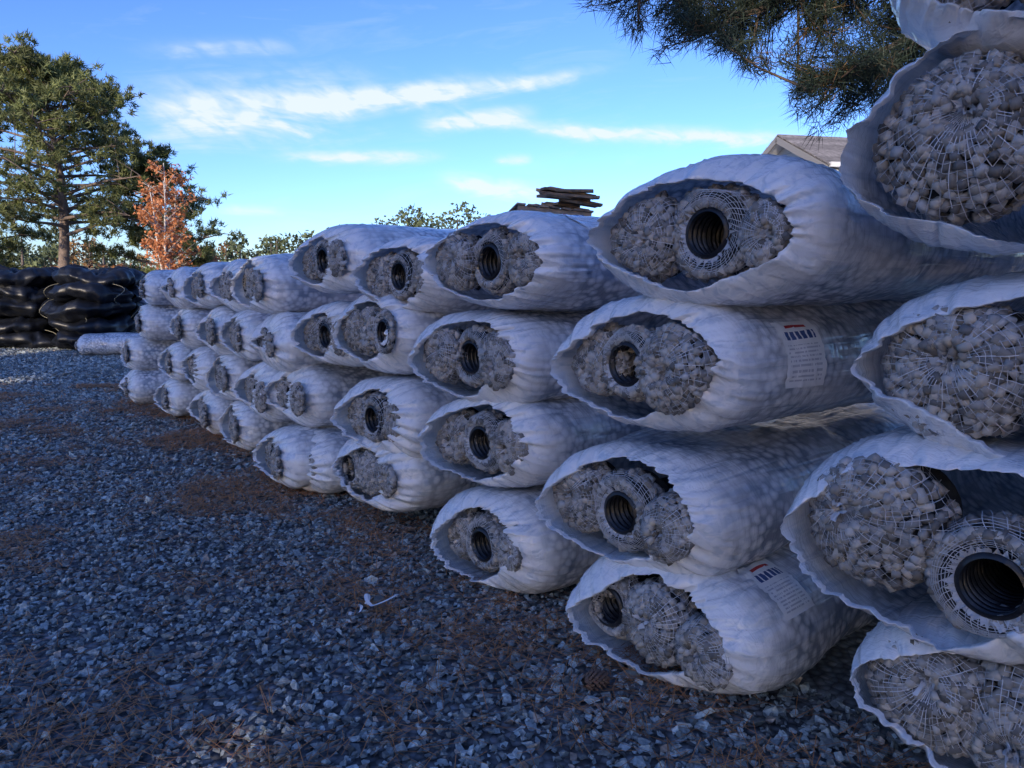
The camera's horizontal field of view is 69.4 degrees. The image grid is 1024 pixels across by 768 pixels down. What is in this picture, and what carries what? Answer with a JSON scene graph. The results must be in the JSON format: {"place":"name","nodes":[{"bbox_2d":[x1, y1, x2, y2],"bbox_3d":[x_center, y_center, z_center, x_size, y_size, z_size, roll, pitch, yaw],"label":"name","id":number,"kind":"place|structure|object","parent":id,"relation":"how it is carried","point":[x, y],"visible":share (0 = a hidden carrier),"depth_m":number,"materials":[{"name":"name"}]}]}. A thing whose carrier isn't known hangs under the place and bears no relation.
{"place":"outdoors","nodes":[
{"label":"outdoors","id":0,"kind":"place"},
{"bbox_2d":[0,0,891,267],"label":"sky","id":1,"kind":"structure","parent":0,"point":[317,115],"materials":[{"name":"blue"}]},
{"bbox_2d":[0,346,932,767],"bbox_3d":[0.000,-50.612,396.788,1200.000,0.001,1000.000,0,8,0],"label":"ground","id":2,"kind":"structure","parent":0,"point":[830,671],"depth_m":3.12,"materials":[{"name":"grey gravel"}]},
{"bbox_2d":[0,193,57,267],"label":"pine tree","id":3,"kind":"object","parent":2,"relation":"on","point":[33,234],"visible":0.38,"depth_m":39.07,"materials":[{"name":"green plant"}]},
{"bbox_2d":[0,265,58,348],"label":"drainage pipe coil stack","id":4,"kind":"object","parent":2,"relation":"on","point":[24,323],"visible":0.84,"depth_m":19.09,"materials":[{"name":"black plastic"}]},
{"bbox_2d":[39,264,144,348],"bbox_3d":[-10.977,-1.967,19.452,2.534,2.350,2.520,0,8,0],"label":"drainage pipe coil stack","id":5,"kind":"object","parent":2,"relation":"on","point":[78,303],"visible":0.8,"depth_m":18.63,"materials":[{"name":"black plastic"}]},
{"bbox_2d":[74,332,137,354],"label":"wrapped drain bundle","id":6,"kind":"object","parent":2,"relation":"on","point":[99,344],"visible":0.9,"depth_m":17.16,"materials":[{"name":"white plastic"}]},
{"bbox_2d":[0,29,233,267],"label":"pine tree","id":7,"kind":"object","parent":2,"relation":"on","point":[36,81],"visible":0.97,"depth_m":32.64,"materials":[{"name":"green plant"}]},
{"bbox_2d":[86,266,147,304],"bbox_3d":[-11.951,-2.265,21.636,2.425,2.338,2.559,6,10,40],"label":"drainage pipe coil stack","id":8,"kind":"object","parent":2,"relation":"on","point":[142,302],"visible":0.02,"depth_m":21.68,"materials":[{"name":"black plastic"}]},
{"bbox_2d":[118,369,170,404],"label":"wrapped drain bundle","id":9,"kind":"object","parent":2,"relation":"on","point":[140,387],"visible":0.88,"depth_m":9.92,"materials":[{"name":"white plastic"}]},
{"bbox_2d":[120,335,180,369],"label":"wrapped drain bundle","id":10,"kind":"object","parent":9,"relation":"on","point":[138,352],"visible":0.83,"depth_m":9.94,"materials":[{"name":"white plastic"}]},
{"bbox_2d":[134,304,179,340],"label":"wrapped drain bundle","id":11,"kind":"object","parent":10,"relation":"on","point":[152,322],"visible":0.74,"depth_m":9.64,"materials":[{"name":"white plastic"}]},
{"bbox_2d":[139,269,174,305],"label":"wrapped drain bundle","id":12,"kind":"object","parent":11,"relation":"on","point":[150,282],"visible":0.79,"depth_m":9.48,"materials":[{"name":"white plastic"}]},
{"bbox_2d":[73,141,243,273],"bbox_3d":[-17.304,-7.680,37.284,6.821,8.752,7.205,0,8,0],"label":"pine tree","id":13,"kind":"object","parent":2,"relation":"on","point":[116,251],"visible":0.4,"depth_m":36.23,"materials":[{"name":"green plant"}]},
{"bbox_2d":[133,159,201,269],"bbox_3d":[-14.779,-6.048,31.826,2.627,6.901,3.102,-4,8,-25],"label":"red leaf tree","id":14,"kind":"object","parent":2,"relation":"on","point":[160,246],"visible":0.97,"depth_m":31.46,"materials":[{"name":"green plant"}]},
{"bbox_2d":[153,378,203,415],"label":"wrapped drain bundle","id":15,"kind":"object","parent":2,"relation":"on","point":[174,397],"visible":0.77,"depth_m":8.80,"materials":[{"name":"white plastic"}]},
{"bbox_2d":[157,342,194,380],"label":"wrapped drain bundle","id":16,"kind":"object","parent":15,"relation":"on","point":[172,356],"visible":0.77,"depth_m":8.68,"materials":[{"name":"white plastic"}]},
{"bbox_2d":[167,308,212,348],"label":"wrapped drain bundle","id":17,"kind":"object","parent":16,"relation":"on","point":[183,323],"visible":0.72,"depth_m":8.25,"materials":[{"name":"white plastic"}]},
{"bbox_2d":[158,266,206,308],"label":"wrapped drain bundle","id":18,"kind":"object","parent":17,"relation":"on","point":[170,285],"visible":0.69,"depth_m":8.26,"materials":[{"name":"white plastic"}]},
{"bbox_2d":[186,390,235,434],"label":"wrapped drain bundle","id":19,"kind":"object","parent":2,"relation":"on","point":[206,408],"visible":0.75,"depth_m":7.82,"materials":[{"name":"white plastic"}]},
{"bbox_2d":[179,346,220,389],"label":"wrapped drain bundle","id":20,"kind":"object","parent":19,"relation":"on","point":[196,363],"visible":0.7,"depth_m":7.99,"materials":[{"name":"white plastic"}]},
{"bbox_2d":[0,201,490,271],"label":"distant treeline","id":21,"kind":"object","parent":2,"relation":"on","point":[25,259],"visible":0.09,"depth_m":66.07,"materials":[{"name":"green plant"}]},
{"bbox_2d":[218,400,299,450],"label":"wrapped drain bundle","id":22,"kind":"object","parent":2,"relation":"on","point":[243,425],"visible":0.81,"depth_m":7.00,"materials":[{"name":"white plastic"}]},
{"bbox_2d":[205,354,262,400],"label":"wrapped drain bundle","id":23,"kind":"object","parent":22,"relation":"on","point":[223,373],"visible":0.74,"depth_m":7.21,"materials":[{"name":"white plastic"}]},
{"bbox_2d":[193,305,237,354],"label":"wrapped drain bundle","id":24,"kind":"object","parent":23,"relation":"on","point":[209,326],"visible":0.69,"depth_m":7.29,"materials":[{"name":"white plastic"}]},
{"bbox_2d":[180,262,229,308],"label":"wrapped drain bundle","id":25,"kind":"object","parent":24,"relation":"on","point":[194,290],"visible":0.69,"depth_m":7.44,"materials":[{"name":"white plastic"}]},
{"bbox_2d":[252,425,340,488],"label":"wrapped drain bundle","id":26,"kind":"object","parent":2,"relation":"on","point":[281,455],"visible":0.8,"depth_m":5.63,"materials":[{"name":"white plastic"}]},
{"bbox_2d":[230,361,293,422],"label":"wrapped drain bundle","id":27,"kind":"object","parent":26,"relation":"on","point":[248,388],"visible":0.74,"depth_m":6.21,"materials":[{"name":"white plastic"}]},
{"bbox_2d":[218,309,271,360],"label":"wrapped drain bundle","id":28,"kind":"object","parent":27,"relation":"on","point":[243,324],"visible":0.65,"depth_m":6.61,"materials":[{"name":"white plastic"}]},
{"bbox_2d":[206,259,248,311],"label":"wrapped drain bundle","id":29,"kind":"object","parent":28,"relation":"on","point":[229,271],"visible":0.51,"depth_m":7.02,"materials":[{"name":"white plastic"}]},
{"bbox_2d":[260,365,401,426],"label":"wrapped drain bundle","id":30,"kind":"object","parent":26,"relation":"on","point":[311,396],"visible":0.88,"depth_m":5.67,"materials":[{"name":"white plastic"}]},
{"bbox_2d":[248,311,335,372],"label":"wrapped drain bundle","id":31,"kind":"object","parent":30,"relation":"on","point":[271,344],"visible":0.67,"depth_m":5.75,"materials":[{"name":"white plastic"}]},
{"bbox_2d":[230,253,362,313],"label":"wrapped drain bundle","id":32,"kind":"object","parent":31,"relation":"on","point":[266,284],"visible":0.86,"depth_m":5.91,"materials":[{"name":"white plastic"}]},
{"bbox_2d":[290,301,375,366],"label":"wrapped drain bundle","id":33,"kind":"object","parent":30,"relation":"on","point":[311,331],"visible":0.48,"depth_m":5.37,"materials":[{"name":"white plastic"}]},
{"bbox_2d":[288,223,456,293],"bbox_3d":[-0.481,-0.936,5.754,2.368,0.523,0.901,-6,8,-39],"label":"wrapped drain bundle","id":34,"kind":"object","parent":33,"relation":"on","point":[329,259],"visible":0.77,"depth_m":5.03,"materials":[{"name":"white plastic"}]},
{"bbox_2d":[303,428,350,493],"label":"wrapped drain bundle","id":35,"kind":"object","parent":2,"relation":"on","point":[326,448],"visible":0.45,"depth_m":5.53,"materials":[{"name":"white plastic"}]},
{"bbox_2d":[348,593,397,614],"bbox_3d":[-0.697,1.087,3.684,0.295,0.049,0.134,-5,9,-32],"label":"plastic strap","id":36,"kind":"object","parent":2,"relation":"on","point":[367,598],"visible":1,"depth_m":3.67,"materials":[{"name":"plastic"}]},
{"bbox_2d":[331,434,482,511],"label":"wrapped drain bundle","id":37,"kind":"object","parent":2,"relation":"on","point":[383,480],"visible":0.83,"depth_m":4.71,"materials":[{"name":"white plastic"}]},
{"bbox_2d":[330,374,460,457],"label":"wrapped drain bundle","id":38,"kind":"object","parent":37,"relation":"on","point":[393,414],"visible":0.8,"depth_m":4.63,"materials":[{"name":"white plastic"}]},
{"bbox_2d":[332,293,445,374],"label":"wrapped drain bundle","id":39,"kind":"object","parent":38,"relation":"on","point":[387,330],"visible":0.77,"depth_m":4.59,"materials":[{"name":"white plastic"}]},
{"bbox_2d":[349,236,492,314],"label":"wrapped drain bundle","id":40,"kind":"object","parent":39,"relation":"on","point":[395,269],"visible":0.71,"depth_m":4.46,"materials":[{"name":"white plastic"}]},
{"bbox_2d":[0,382,929,767],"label":"pine needle litter","id":41,"kind":"object","parent":2,"relation":"on","point":[342,538],"visible":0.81,"depth_m":3.41,"materials":[{"name":"brown plant"}]},
{"bbox_2d":[430,484,599,593],"bbox_3d":[0.639,0.755,4.578,2.362,0.559,0.875,-6,10,-41],"label":"wrapped drain bundle","id":42,"kind":"object","parent":2,"relation":"on","point":[514,540],"visible":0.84,"depth_m":3.81,"materials":[{"name":"white plastic"}]},
{"bbox_2d":[417,393,646,487],"bbox_3d":[0.606,0.213,4.563,2.382,0.547,0.893,-7,10,-43],"label":"wrapped drain bundle","id":43,"kind":"object","parent":42,"relation":"on","point":[505,444],"visible":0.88,"depth_m":3.81,"materials":[{"name":"white plastic"}]},
{"bbox_2d":[407,308,598,402],"bbox_3d":[0.573,-0.223,4.518,2.379,0.547,0.942,-6,10,-41],"label":"wrapped drain bundle","id":44,"kind":"object","parent":43,"relation":"on","point":[493,355],"visible":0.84,"depth_m":3.76,"materials":[{"name":"white plastic"}]},
{"bbox_2d":[422,210,641,312],"bbox_3d":[0.706,-0.693,4.331,2.357,0.525,0.984,-6,10,-40],"label":"wrapped drain bundle","id":45,"kind":"object","parent":44,"relation":"on","point":[537,261],"visible":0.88,"depth_m":3.59,"materials":[{"name":"white plastic"}]},
{"bbox_2d":[509,186,602,215],"bbox_3d":[0.537,-0.967,8.958,1.204,2.772,1.201,-2,8,-14],"label":"pallet stack","id":46,"kind":"object","parent":2,"relation":"on","point":[571,201],"visible":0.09,"depth_m":8.49,"materials":[{"name":"brown wood"}]},
{"bbox_2d":[581,668,609,691],"bbox_3d":[0.331,1.176,2.939,0.113,0.088,0.088,-3,8,-23],"label":"pine cone","id":47,"kind":"object","parent":2,"relation":"on","point":[593,680],"visible":0.99,"depth_m":2.92,"materials":[{"name":"brown plant"}]},
{"bbox_2d":[565,543,875,694],"bbox_3d":[1.371,0.885,3.612,2.383,0.567,0.935,-6,10,-41],"label":"wrapped drain bundle","id":48,"kind":"object","parent":2,"relation":"on","point":[777,620],"visible":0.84,"depth_m":2.85,"materials":[{"name":"white plastic"}]},
{"bbox_2d":[535,403,904,575],"bbox_3d":[1.266,0.431,3.664,2.374,0.560,0.929,-6,10,-40],"label":"wrapped drain bundle","id":49,"kind":"object","parent":48,"relation":"on","point":[715,502],"visible":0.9,"depth_m":3.00,"materials":[{"name":"white plastic"}]},
{"bbox_2d":[550,294,905,432],"bbox_3d":[1.340,-0.162,3.499,2.356,0.563,0.928,-6,9,-38],"label":"wrapped drain bundle","id":50,"kind":"object","parent":49,"relation":"on","point":[657,364],"visible":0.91,"depth_m":2.78,"materials":[{"name":"white plastic"}]},
{"bbox_2d":[586,154,1023,306],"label":"wrapped drain bundle","id":51,"kind":"object","parent":50,"relation":"on","point":[753,230],"visible":0.92,"depth_m":2.58,"materials":[{"name":"white plastic"}]},
{"bbox_2d":[575,0,926,149],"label":"pine tree","id":52,"kind":"object","parent":2,"relation":"on","point":[860,73],"visible":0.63,"depth_m":5.87,"materials":[{"name":"green plant"}]},
{"bbox_2d":[778,148,838,169],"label":"walls","id":53,"kind":"structure","parent":2,"relation":"on","point":[783,151],"depth_m":21.32,"materials":[{"name":"white"}]},
{"bbox_2d":[762,137,840,170],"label":"trim","id":54,"kind":"structure","parent":53,"relation":"attached to","point":[777,145],"depth_m":20.49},
{"bbox_2d":[764,134,847,164],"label":"roof","id":55,"kind":"structure","parent":54,"relation":"on","point":[830,149],"depth_m":20.48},
{"bbox_2d":[849,592,1023,767],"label":"wrapped drain bundle","id":56,"kind":"object","parent":2,"relation":"on","point":[942,709],"visible":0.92,"depth_m":2.12,"materials":[{"name":"white plastic"}]},
{"bbox_2d":[780,420,1023,665],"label":"wrapped drain bundle","id":57,"kind":"object","parent":56,"relation":"on","point":[885,527],"visible":0.96,"depth_m":2.11,"materials":[{"name":"white plastic"}]},
{"bbox_2d":[850,271,1023,459],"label":"wrapped drain bundle","id":58,"kind":"object","parent":57,"relation":"on","point":[943,365],"visible":1,"depth_m":2.02,"materials":[{"name":"white plastic"}]},
{"bbox_2d":[839,16,1023,255],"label":"wrapped drain bundle","id":59,"kind":"object","parent":58,"relation":"on","point":[932,154],"visible":1,"depth_m":1.97,"materials":[{"name":"white plastic"}]},
{"bbox_2d":[890,0,1023,62],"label":"wrapped drain bundle","id":60,"kind":"object","parent":59,"relation":"on","point":[927,25],"visible":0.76,"depth_m":1.92,"materials":[{"name":"white plastic"}]}
]}

